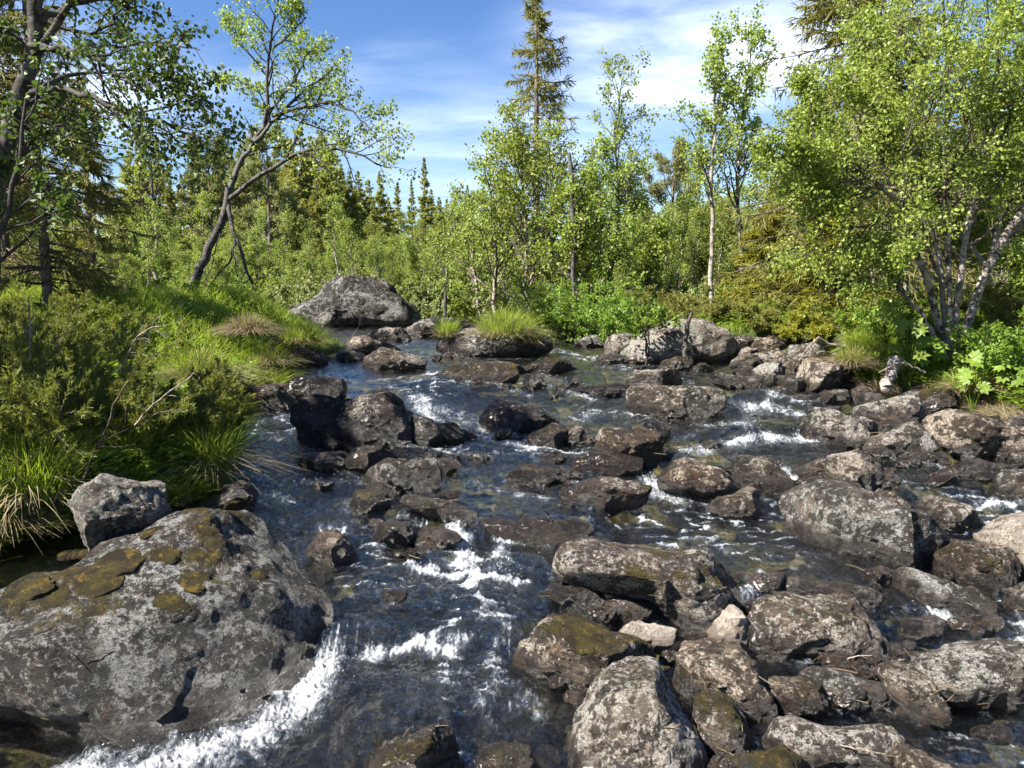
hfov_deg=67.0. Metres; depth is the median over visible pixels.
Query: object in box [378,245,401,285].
young birch
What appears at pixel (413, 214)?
spruce
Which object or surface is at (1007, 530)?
boulder
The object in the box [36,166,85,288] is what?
spruce
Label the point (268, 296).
bush
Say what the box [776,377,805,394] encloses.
stone
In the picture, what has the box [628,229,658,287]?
young birch
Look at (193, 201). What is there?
spruce
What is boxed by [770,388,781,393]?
stone
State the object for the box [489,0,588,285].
tall spruce
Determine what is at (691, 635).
stone
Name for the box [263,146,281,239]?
spruce
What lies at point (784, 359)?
stone
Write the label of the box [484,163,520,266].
spruce
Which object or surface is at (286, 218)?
pale birch
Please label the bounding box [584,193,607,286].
young birch
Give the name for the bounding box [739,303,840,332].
juniper
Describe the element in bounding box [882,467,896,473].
stone
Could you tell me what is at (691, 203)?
young birch
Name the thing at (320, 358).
stone
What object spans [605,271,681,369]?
sapling
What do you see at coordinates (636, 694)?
boulder
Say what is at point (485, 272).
young birch
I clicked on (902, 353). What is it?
grass
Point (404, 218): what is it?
pale birch
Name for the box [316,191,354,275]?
pale birch
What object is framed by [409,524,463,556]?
stone
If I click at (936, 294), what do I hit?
undergrowth bush
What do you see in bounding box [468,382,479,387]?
stone
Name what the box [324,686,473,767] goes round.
sunken boulder
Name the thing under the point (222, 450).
tussock
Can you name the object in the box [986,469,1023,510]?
stone
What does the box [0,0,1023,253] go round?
sky
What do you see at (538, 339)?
tussock
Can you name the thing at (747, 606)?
stone
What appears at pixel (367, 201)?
spruce
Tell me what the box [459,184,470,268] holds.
spruce
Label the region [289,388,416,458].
boulder
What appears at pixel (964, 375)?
broad leaf plant
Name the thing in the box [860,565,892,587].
stone
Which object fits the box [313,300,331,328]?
dead branch
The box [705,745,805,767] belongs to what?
boulder
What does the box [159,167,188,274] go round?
spruce
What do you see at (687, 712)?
stone
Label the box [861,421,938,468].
boulder
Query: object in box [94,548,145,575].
moss cushion
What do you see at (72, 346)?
juniper
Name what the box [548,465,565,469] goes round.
stone
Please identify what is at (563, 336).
bush
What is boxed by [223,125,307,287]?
pine
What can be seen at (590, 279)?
undergrowth bush
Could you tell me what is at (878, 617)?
sunken boulder
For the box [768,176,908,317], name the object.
young spruce
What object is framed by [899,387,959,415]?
boulder
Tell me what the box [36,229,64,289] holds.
young birch
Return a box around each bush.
[112,270,172,287]
[122,261,203,288]
[140,276,225,291]
[166,267,233,288]
[185,273,253,291]
[227,265,297,300]
[248,257,325,309]
[250,291,274,301]
[256,281,314,308]
[290,275,356,301]
[291,261,377,294]
[311,264,400,288]
[392,274,439,307]
[395,275,433,300]
[398,268,456,305]
[409,292,459,319]
[423,269,485,302]
[436,267,525,322]
[458,279,527,308]
[465,255,566,318]
[466,255,613,325]
[485,269,590,336]
[511,276,597,355]
[530,286,615,317]
[546,278,656,351]
[585,288,650,345]
[611,306,655,335]
[627,275,714,307]
[679,282,756,303]
[705,280,780,303]
[833,296,979,345]
[880,275,976,305]
[910,279,1015,308]
[941,303,1023,394]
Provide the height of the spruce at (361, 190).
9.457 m
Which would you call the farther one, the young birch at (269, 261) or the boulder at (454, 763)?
the young birch at (269, 261)
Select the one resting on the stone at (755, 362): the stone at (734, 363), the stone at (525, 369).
the stone at (734, 363)
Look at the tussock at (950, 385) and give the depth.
8.04 m
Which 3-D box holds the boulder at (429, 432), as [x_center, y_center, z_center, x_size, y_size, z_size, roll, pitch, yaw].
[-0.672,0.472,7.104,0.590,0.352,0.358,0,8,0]
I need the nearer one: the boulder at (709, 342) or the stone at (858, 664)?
the stone at (858, 664)
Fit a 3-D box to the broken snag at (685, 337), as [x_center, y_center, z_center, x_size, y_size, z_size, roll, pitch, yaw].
[2.328,-0.545,10.341,0.219,0.846,0.106,6,10,37]
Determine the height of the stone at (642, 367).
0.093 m
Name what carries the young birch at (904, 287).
on the ground at (44, 756)
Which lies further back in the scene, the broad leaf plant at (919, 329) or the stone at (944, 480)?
the broad leaf plant at (919, 329)
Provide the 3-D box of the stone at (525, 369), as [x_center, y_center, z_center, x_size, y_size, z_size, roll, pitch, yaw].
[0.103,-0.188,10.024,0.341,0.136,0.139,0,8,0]
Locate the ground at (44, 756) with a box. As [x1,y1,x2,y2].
[0,290,1023,767]
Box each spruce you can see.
[0,0,168,309]
[0,1,92,291]
[0,75,45,294]
[2,166,58,294]
[30,59,139,294]
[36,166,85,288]
[97,188,133,279]
[99,151,167,262]
[122,135,171,285]
[144,140,191,246]
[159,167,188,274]
[174,174,196,263]
[178,154,227,283]
[182,169,226,275]
[211,163,239,270]
[227,163,264,279]
[248,155,267,255]
[251,154,283,280]
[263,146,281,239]
[264,143,301,281]
[272,125,340,281]
[297,169,337,278]
[298,154,352,269]
[299,135,326,213]
[321,145,356,250]
[339,175,371,274]
[340,163,349,213]
[351,185,364,228]
[354,171,371,273]
[358,179,388,273]
[363,196,386,269]
[371,171,397,255]
[384,197,394,271]
[389,181,405,267]
[404,181,419,260]
[413,158,436,264]
[420,189,440,253]
[431,197,449,273]
[444,199,452,235]
[450,198,461,260]
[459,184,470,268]
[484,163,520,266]
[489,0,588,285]
[585,149,602,288]
[672,207,691,286]
[686,222,708,287]
[714,0,1022,309]
[714,187,735,286]
[716,193,805,307]
[758,125,807,289]
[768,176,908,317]
[777,161,824,288]
[912,58,1019,290]
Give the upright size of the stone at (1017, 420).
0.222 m
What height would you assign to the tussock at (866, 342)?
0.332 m
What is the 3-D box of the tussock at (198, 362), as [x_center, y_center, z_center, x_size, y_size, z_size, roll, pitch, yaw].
[-3.093,-0.261,8.004,2.191,0.483,2.014,0,8,0]
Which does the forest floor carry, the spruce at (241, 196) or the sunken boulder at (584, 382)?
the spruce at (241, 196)
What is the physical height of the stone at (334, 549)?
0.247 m
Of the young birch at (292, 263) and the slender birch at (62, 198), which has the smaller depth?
the slender birch at (62, 198)
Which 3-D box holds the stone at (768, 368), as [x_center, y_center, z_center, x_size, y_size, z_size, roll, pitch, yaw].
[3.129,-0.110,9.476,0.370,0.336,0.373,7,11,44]
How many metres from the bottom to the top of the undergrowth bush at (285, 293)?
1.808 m
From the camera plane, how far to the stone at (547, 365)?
9.96 m
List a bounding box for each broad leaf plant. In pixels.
[886,317,937,391]
[908,335,949,377]
[953,349,992,412]
[992,353,1023,397]
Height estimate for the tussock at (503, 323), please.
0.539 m
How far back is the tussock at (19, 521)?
4.93 m
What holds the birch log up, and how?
on the ground at (44, 756)
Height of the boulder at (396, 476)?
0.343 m
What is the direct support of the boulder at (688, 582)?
on the ground at (44, 756)
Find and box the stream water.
[0,321,1023,767]
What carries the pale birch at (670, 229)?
on the ground at (44, 756)
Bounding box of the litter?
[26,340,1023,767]
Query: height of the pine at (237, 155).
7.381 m
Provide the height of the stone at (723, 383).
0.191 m
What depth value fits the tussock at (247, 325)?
9.38 m
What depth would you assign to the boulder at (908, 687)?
3.46 m
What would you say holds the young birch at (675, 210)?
on the ground at (44, 756)
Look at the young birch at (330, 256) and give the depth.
25.82 m
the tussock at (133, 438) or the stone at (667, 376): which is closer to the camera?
the tussock at (133, 438)
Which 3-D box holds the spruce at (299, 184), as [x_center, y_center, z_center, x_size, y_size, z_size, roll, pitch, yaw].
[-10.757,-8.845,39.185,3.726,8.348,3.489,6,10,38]
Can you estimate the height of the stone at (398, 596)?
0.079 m
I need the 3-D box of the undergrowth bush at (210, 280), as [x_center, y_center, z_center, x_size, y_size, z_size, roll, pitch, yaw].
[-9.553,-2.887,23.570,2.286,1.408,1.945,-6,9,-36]
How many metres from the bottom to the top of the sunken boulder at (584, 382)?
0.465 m
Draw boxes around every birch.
[0,0,257,240]
[0,29,88,282]
[0,231,26,293]
[9,219,37,286]
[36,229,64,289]
[49,211,87,286]
[97,209,127,280]
[97,230,119,284]
[99,250,127,281]
[111,134,188,285]
[114,252,143,284]
[119,228,143,278]
[121,197,153,274]
[127,197,178,285]
[140,248,150,282]
[146,252,169,280]
[149,234,180,281]
[162,219,183,262]
[163,241,188,279]
[168,247,195,282]
[178,249,192,278]
[179,189,223,283]
[180,240,213,288]
[185,237,209,279]
[188,0,423,294]
[200,237,231,283]
[205,249,228,289]
[219,237,229,255]
[220,221,249,283]
[222,240,243,283]
[224,235,251,282]
[225,246,252,289]
[240,205,267,290]
[240,241,264,290]
[251,236,283,289]
[254,249,279,288]
[257,251,285,288]
[268,207,301,276]
[270,235,293,278]
[280,250,300,297]
[293,245,323,288]
[296,214,320,268]
[309,256,322,284]
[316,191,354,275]
[317,254,340,279]
[317,255,325,281]
[323,238,349,279]
[325,238,362,274]
[327,237,349,275]
[335,214,368,275]
[347,235,378,276]
[358,237,384,277]
[361,217,390,278]
[366,236,390,276]
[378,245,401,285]
[381,232,408,286]
[387,231,430,291]
[394,206,419,288]
[400,254,422,291]
[410,215,434,278]
[417,248,439,289]
[418,184,470,317]
[422,229,438,265]
[426,235,462,290]
[430,120,551,313]
[430,221,451,256]
[432,186,513,324]
[453,249,475,290]
[455,188,481,269]
[462,110,599,286]
[464,91,568,311]
[464,245,491,285]
[478,197,505,269]
[478,241,511,283]
[529,164,613,296]
[546,187,606,300]
[561,241,595,301]
[577,125,650,300]
[584,46,665,285]
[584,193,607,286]
[588,153,656,289]
[593,213,625,291]
[607,212,646,294]
[612,165,664,261]
[621,205,686,282]
[627,211,682,296]
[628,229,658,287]
[657,200,687,290]
[657,218,686,294]
[658,192,708,291]
[663,10,772,303]
[671,196,693,293]
[672,151,732,286]
[676,209,710,288]
[677,201,722,286]
[695,197,735,286]
[702,0,786,303]
[714,191,744,285]
[714,195,757,283]
[716,205,765,286]
[723,178,761,251]
[735,0,1023,362]
[738,150,778,245]
[762,206,790,262]
[817,94,959,294]
[835,29,948,297]
[864,84,960,291]
[890,133,988,293]
[907,124,994,284]
[947,0,1023,286]
[951,29,1023,218]
[956,107,1023,286]
[956,182,1023,287]
[998,213,1023,270]
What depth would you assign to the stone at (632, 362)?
10.64 m
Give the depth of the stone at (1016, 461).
6.28 m
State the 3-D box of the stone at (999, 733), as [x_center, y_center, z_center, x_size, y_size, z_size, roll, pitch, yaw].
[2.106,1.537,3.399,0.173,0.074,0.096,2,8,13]
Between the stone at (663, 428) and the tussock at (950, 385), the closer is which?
the stone at (663, 428)
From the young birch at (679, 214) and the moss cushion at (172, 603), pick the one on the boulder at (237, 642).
the moss cushion at (172, 603)
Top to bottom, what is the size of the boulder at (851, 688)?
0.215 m
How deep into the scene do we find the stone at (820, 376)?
8.82 m
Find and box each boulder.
[0,507,334,767]
[67,473,171,552]
[217,504,279,533]
[245,418,303,455]
[285,275,419,336]
[285,375,346,398]
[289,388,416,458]
[289,528,368,581]
[314,501,385,544]
[319,634,384,703]
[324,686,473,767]
[329,612,502,659]
[361,347,427,376]
[363,722,458,767]
[365,457,442,504]
[381,637,471,701]
[392,560,477,615]
[399,494,478,526]
[400,381,483,416]
[404,317,476,348]
[410,415,469,453]
[427,361,518,392]
[436,327,552,364]
[436,758,464,767]
[454,650,528,707]
[470,696,547,755]
[474,741,540,767]
[477,564,554,620]
[479,399,558,445]
[479,514,596,567]
[506,463,570,493]
[512,611,655,710]
[519,386,548,402]
[541,583,605,614]
[552,538,747,635]
[557,476,651,523]
[562,371,606,393]
[567,655,707,767]
[571,451,643,480]
[573,394,639,425]
[594,427,663,479]
[620,318,736,371]
[624,384,726,432]
[657,457,739,499]
[675,638,777,735]
[691,688,756,757]
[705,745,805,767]
[713,426,808,462]
[716,394,808,433]
[729,455,795,500]
[747,591,890,666]
[762,714,904,767]
[764,676,831,721]
[778,452,829,468]
[779,478,947,584]
[783,573,884,612]
[787,448,892,491]
[798,665,892,718]
[799,407,878,453]
[824,576,880,620]
[850,395,925,422]
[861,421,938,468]
[875,660,952,728]
[890,566,999,619]
[890,741,952,767]
[894,623,976,651]
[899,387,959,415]
[909,638,1023,713]
[914,495,982,538]
[922,408,1023,463]
[928,538,1021,603]
[934,459,993,481]
[973,512,1023,583]
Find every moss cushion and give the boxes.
[4,572,55,601]
[38,585,70,608]
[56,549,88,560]
[68,565,124,597]
[83,605,109,617]
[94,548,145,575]
[137,525,165,538]
[149,545,181,564]
[152,592,191,622]
[177,571,210,593]
[198,523,221,536]
[223,497,254,510]
[250,569,267,580]
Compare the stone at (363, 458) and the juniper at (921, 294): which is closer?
the stone at (363, 458)
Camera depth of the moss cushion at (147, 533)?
3.84 m
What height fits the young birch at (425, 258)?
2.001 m
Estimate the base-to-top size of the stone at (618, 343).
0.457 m
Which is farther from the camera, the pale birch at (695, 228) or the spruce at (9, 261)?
the pale birch at (695, 228)
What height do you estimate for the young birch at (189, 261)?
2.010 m
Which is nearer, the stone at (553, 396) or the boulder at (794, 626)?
the boulder at (794, 626)
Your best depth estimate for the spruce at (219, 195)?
48.50 m
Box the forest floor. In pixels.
[31,254,1016,290]
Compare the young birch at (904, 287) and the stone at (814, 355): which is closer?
the stone at (814, 355)
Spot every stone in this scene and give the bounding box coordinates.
[219,480,261,511]
[243,383,296,421]
[288,345,328,370]
[295,451,349,476]
[306,529,357,572]
[313,480,333,492]
[335,350,365,365]
[345,445,397,471]
[347,335,400,355]
[349,486,391,519]
[367,327,414,350]
[369,518,384,527]
[371,519,415,549]
[382,589,407,604]
[394,552,405,557]
[404,546,430,564]
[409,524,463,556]
[424,451,442,457]
[430,354,441,361]
[435,458,460,477]
[440,453,461,462]
[441,351,463,360]
[441,490,459,499]
[461,429,476,442]
[466,452,493,465]
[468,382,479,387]
[494,428,512,441]
[501,383,515,391]
[512,552,530,563]
[519,365,532,374]
[523,372,546,390]
[527,422,567,452]
[529,364,538,371]
[535,357,576,376]
[537,517,555,522]
[541,451,563,455]
[541,454,566,465]
[548,393,558,398]
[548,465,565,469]
[548,673,575,689]
[551,384,569,393]
[553,577,570,585]
[555,500,574,508]
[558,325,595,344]
[559,469,582,480]
[562,424,595,452]
[563,480,575,487]
[563,690,586,707]
[567,379,580,385]
[572,383,628,397]
[574,335,604,351]
[575,536,599,539]
[585,602,622,625]
[594,353,628,367]
[604,332,631,353]
[604,388,623,397]
[604,595,652,631]
[619,620,676,651]
[626,366,682,386]
[627,359,637,364]
[632,365,645,370]
[643,420,670,443]
[658,356,693,371]
[659,650,678,666]
[660,452,674,463]
[672,662,702,704]
[680,706,691,720]
[682,630,707,639]
[685,363,713,375]
[702,439,721,449]
[702,605,751,651]
[707,486,761,519]
[709,368,752,380]
[711,378,749,393]
[714,466,731,475]
[722,374,746,379]
[729,354,758,368]
[729,572,742,584]
[733,335,753,350]
[735,347,757,357]
[736,384,745,391]
[739,366,753,373]
[740,357,763,367]
[743,599,754,613]
[745,377,762,394]
[745,572,784,597]
[750,335,773,347]
[750,386,769,394]
[751,361,783,376]
[755,345,767,352]
[755,353,768,362]
[756,650,787,662]
[757,374,777,393]
[757,456,770,459]
[766,344,781,350]
[766,350,785,360]
[768,460,779,465]
[770,333,805,348]
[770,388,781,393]
[775,355,791,364]
[776,375,795,379]
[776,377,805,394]
[782,360,800,372]
[784,340,826,357]
[784,372,795,375]
[792,353,809,359]
[792,416,805,432]
[794,395,811,405]
[795,361,843,393]
[795,476,820,485]
[800,358,824,363]
[804,433,812,439]
[807,332,832,341]
[807,351,830,360]
[807,353,818,357]
[814,389,849,407]
[817,651,851,672]
[826,406,841,411]
[830,384,838,389]
[842,371,852,383]
[848,366,867,376]
[848,384,875,405]
[850,660,869,671]
[854,668,878,680]
[855,392,885,404]
[856,656,884,667]
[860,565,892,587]
[866,414,903,433]
[866,584,881,591]
[875,488,910,507]
[880,475,901,489]
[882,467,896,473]
[888,647,911,656]
[890,640,915,651]
[893,706,909,720]
[895,455,922,469]
[895,651,917,663]
[896,615,948,646]
[901,416,919,423]
[910,452,924,463]
[923,451,947,465]
[928,473,956,488]
[929,472,951,478]
[932,570,954,581]
[936,458,951,465]
[946,617,971,631]
[951,475,959,485]
[965,586,981,593]
[966,617,1005,639]
[970,725,1014,745]
[976,471,998,482]
[977,398,986,404]
[983,462,1006,472]
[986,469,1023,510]
[987,396,1000,403]
[988,415,1000,420]
[991,720,1010,726]
[1002,582,1023,621]
[1004,414,1023,426]
[1007,453,1023,469]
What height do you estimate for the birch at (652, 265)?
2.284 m
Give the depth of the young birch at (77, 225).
17.71 m
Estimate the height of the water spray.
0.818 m
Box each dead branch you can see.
[21,299,35,359]
[83,379,133,477]
[117,311,181,372]
[134,367,196,425]
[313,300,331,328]
[344,315,361,345]
[499,274,515,311]
[778,336,819,359]
[815,326,848,348]
[840,744,887,759]
[879,356,925,375]
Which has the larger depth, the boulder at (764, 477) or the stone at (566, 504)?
the boulder at (764, 477)
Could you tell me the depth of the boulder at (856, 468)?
5.92 m
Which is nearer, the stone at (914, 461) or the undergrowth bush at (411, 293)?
the stone at (914, 461)
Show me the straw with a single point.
(858, 655)
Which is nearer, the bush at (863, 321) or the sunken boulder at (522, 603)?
the sunken boulder at (522, 603)
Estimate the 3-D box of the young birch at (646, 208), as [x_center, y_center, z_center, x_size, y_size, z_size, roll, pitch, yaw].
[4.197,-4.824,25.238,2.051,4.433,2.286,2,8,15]
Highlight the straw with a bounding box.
[847,655,871,659]
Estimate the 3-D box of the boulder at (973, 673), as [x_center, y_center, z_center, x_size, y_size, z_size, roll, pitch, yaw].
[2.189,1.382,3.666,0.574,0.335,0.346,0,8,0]
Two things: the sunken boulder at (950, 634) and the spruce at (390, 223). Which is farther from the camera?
the spruce at (390, 223)
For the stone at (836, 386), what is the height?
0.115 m
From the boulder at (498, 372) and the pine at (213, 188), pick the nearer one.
the boulder at (498, 372)
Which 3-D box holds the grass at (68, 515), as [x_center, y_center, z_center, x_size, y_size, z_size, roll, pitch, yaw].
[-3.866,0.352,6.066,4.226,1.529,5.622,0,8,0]
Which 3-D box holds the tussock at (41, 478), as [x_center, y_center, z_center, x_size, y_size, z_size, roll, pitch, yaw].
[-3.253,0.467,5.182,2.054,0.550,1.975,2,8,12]
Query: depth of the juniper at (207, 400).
5.80 m
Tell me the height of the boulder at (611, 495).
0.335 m
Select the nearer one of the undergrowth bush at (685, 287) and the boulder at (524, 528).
the boulder at (524, 528)
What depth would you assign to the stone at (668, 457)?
6.48 m
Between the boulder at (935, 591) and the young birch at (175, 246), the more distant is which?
the young birch at (175, 246)
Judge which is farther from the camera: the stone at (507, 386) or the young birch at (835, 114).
the young birch at (835, 114)
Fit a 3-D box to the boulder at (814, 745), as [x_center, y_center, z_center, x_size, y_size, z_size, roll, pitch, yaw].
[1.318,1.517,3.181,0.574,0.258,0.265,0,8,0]
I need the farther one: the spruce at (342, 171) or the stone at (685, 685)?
the spruce at (342, 171)
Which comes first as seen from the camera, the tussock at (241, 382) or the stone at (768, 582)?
the stone at (768, 582)
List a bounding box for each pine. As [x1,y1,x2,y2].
[173,131,248,264]
[221,150,275,267]
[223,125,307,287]
[294,128,350,239]
[636,134,714,273]
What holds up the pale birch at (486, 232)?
on the ground at (44, 756)
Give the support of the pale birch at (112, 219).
on the ground at (44, 756)
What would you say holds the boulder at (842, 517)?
on the ground at (44, 756)
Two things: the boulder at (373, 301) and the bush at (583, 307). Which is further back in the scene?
the boulder at (373, 301)
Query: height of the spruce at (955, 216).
6.270 m
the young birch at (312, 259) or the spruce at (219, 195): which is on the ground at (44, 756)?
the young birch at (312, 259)
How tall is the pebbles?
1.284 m
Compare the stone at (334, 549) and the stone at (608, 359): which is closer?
the stone at (334, 549)
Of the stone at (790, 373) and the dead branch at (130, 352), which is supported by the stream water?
the stone at (790, 373)
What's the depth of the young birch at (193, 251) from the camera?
35.57 m
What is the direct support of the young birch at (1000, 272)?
on the ground at (44, 756)
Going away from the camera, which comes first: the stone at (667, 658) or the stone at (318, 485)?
the stone at (667, 658)
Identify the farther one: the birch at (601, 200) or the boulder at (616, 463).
the birch at (601, 200)
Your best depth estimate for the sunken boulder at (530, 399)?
9.45 m
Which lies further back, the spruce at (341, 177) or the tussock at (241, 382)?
the spruce at (341, 177)
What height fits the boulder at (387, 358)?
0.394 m
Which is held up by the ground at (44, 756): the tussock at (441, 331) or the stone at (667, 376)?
the stone at (667, 376)
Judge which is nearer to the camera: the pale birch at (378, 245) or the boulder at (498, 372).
the boulder at (498, 372)
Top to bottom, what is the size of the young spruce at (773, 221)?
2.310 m
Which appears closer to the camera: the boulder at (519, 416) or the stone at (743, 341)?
the boulder at (519, 416)
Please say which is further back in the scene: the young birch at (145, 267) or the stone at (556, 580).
the young birch at (145, 267)
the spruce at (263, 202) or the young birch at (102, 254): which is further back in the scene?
the spruce at (263, 202)
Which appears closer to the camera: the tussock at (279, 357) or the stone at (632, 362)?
the tussock at (279, 357)
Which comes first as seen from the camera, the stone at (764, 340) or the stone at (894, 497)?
the stone at (894, 497)
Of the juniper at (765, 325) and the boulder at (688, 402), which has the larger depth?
the juniper at (765, 325)
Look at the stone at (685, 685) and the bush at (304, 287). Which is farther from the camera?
the bush at (304, 287)
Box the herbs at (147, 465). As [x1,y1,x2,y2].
[0,303,262,518]
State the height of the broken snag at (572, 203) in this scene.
2.958 m
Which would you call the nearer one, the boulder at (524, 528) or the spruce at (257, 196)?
the boulder at (524, 528)
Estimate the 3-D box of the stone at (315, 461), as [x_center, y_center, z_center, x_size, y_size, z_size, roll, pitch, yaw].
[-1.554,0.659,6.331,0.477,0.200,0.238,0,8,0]
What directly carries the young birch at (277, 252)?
on the ground at (44, 756)
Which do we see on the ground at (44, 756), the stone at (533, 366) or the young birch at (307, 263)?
the young birch at (307, 263)
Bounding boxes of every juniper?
[0,267,106,395]
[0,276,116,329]
[0,287,195,389]
[0,304,206,468]
[8,291,149,342]
[11,356,255,459]
[69,379,256,435]
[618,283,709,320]
[664,293,769,322]
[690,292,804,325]
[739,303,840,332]
[772,299,885,340]
[840,288,946,322]
[945,279,1023,327]
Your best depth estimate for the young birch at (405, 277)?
24.80 m
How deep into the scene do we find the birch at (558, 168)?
17.45 m
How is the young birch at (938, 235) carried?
on the ground at (44, 756)
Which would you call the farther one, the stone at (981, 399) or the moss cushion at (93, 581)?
the stone at (981, 399)
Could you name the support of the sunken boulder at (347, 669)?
on the ground at (44, 756)
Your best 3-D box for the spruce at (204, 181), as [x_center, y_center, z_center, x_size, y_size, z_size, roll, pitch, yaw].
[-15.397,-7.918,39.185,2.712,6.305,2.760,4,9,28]
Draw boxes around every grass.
[0,278,349,417]
[0,320,278,558]
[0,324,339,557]
[37,289,926,320]
[657,303,1023,410]
[844,362,1023,420]
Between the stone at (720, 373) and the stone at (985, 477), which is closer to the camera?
the stone at (985, 477)
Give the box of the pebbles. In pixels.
[0,347,1023,767]
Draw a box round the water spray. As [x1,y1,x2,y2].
[70,353,1023,767]
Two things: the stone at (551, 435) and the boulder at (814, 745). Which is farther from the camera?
the stone at (551, 435)
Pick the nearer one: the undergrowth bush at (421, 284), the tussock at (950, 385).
the tussock at (950, 385)
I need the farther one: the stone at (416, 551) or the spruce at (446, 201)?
the spruce at (446, 201)
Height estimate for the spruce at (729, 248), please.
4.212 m
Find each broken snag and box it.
[567,153,593,309]
[680,312,692,374]
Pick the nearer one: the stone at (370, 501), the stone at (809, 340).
the stone at (370, 501)
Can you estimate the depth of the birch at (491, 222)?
17.01 m
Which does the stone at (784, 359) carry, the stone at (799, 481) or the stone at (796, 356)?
the stone at (796, 356)
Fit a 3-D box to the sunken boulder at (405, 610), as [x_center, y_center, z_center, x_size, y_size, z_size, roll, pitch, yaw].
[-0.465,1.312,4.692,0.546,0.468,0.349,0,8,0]
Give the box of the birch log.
[879,355,906,393]
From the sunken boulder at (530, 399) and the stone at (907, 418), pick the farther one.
the sunken boulder at (530, 399)
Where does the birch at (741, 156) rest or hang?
on the ground at (44, 756)
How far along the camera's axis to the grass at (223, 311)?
9.94 m
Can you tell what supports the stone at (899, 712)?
in the stream water
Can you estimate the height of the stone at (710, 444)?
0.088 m
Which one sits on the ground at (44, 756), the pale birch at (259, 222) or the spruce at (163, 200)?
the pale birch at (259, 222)
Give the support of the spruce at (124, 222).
on the ground at (44, 756)
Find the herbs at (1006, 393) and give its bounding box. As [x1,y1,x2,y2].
[656,300,1023,407]
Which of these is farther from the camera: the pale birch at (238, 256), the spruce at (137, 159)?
the spruce at (137, 159)
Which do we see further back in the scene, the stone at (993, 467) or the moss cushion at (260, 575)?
the stone at (993, 467)
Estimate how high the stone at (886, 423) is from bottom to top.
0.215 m
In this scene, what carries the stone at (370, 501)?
on the sunken boulder at (357, 523)
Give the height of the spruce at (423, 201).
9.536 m
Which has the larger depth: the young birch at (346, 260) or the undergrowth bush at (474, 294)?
the young birch at (346, 260)
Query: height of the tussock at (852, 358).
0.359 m
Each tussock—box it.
[0,416,197,530]
[0,490,75,549]
[72,419,188,462]
[127,413,305,486]
[142,338,295,384]
[198,308,298,335]
[221,374,260,389]
[239,342,317,368]
[263,315,335,346]
[321,334,370,354]
[420,315,465,337]
[449,303,564,340]
[516,327,558,344]
[794,340,917,370]
[831,326,895,352]
[913,366,1010,395]
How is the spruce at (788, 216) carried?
on the ground at (44, 756)
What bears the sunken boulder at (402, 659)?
on the ground at (44, 756)
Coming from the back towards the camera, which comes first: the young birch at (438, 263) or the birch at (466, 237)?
the young birch at (438, 263)
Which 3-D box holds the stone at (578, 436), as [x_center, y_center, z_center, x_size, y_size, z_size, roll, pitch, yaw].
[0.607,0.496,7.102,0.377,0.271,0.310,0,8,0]
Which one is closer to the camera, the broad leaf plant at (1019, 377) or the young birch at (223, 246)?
the broad leaf plant at (1019, 377)
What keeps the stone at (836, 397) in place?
in the stream water
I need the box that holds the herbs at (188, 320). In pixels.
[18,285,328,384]
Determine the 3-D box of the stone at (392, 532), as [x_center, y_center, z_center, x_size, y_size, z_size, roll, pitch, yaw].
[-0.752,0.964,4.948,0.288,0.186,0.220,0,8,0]
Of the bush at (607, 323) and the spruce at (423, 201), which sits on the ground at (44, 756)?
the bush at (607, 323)
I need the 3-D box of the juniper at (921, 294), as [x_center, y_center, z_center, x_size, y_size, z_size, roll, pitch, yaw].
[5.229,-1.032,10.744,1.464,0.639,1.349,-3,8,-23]
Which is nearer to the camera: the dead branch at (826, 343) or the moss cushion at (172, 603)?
the moss cushion at (172, 603)
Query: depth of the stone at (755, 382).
8.87 m
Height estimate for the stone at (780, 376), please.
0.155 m
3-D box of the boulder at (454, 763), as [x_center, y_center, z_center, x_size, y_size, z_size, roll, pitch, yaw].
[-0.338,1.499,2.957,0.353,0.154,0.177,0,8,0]
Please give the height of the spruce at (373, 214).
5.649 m
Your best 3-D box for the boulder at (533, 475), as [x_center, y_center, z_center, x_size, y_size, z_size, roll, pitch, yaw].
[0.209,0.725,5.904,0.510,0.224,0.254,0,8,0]
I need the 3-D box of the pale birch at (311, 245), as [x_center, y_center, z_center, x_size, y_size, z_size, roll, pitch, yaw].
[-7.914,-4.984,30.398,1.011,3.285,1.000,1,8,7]
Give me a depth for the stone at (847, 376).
9.22 m
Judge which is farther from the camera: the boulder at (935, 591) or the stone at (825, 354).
the stone at (825, 354)
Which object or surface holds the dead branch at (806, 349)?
on the stone at (789, 366)
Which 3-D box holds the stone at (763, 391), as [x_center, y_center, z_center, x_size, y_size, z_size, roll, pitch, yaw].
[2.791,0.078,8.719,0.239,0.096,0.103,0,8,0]
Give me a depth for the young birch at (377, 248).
35.96 m
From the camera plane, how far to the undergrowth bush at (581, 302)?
17.55 m
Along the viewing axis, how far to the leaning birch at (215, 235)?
12.80 m
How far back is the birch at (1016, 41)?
11.16 m
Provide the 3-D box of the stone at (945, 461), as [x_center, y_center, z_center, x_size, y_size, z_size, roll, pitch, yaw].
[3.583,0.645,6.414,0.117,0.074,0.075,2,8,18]
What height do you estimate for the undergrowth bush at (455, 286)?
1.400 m
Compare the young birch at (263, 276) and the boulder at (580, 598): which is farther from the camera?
the young birch at (263, 276)
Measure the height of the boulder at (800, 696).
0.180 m
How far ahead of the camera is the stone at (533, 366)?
10.12 m
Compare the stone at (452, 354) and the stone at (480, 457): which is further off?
the stone at (452, 354)
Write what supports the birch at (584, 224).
on the ground at (44, 756)
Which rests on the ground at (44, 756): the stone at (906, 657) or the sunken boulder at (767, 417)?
the sunken boulder at (767, 417)

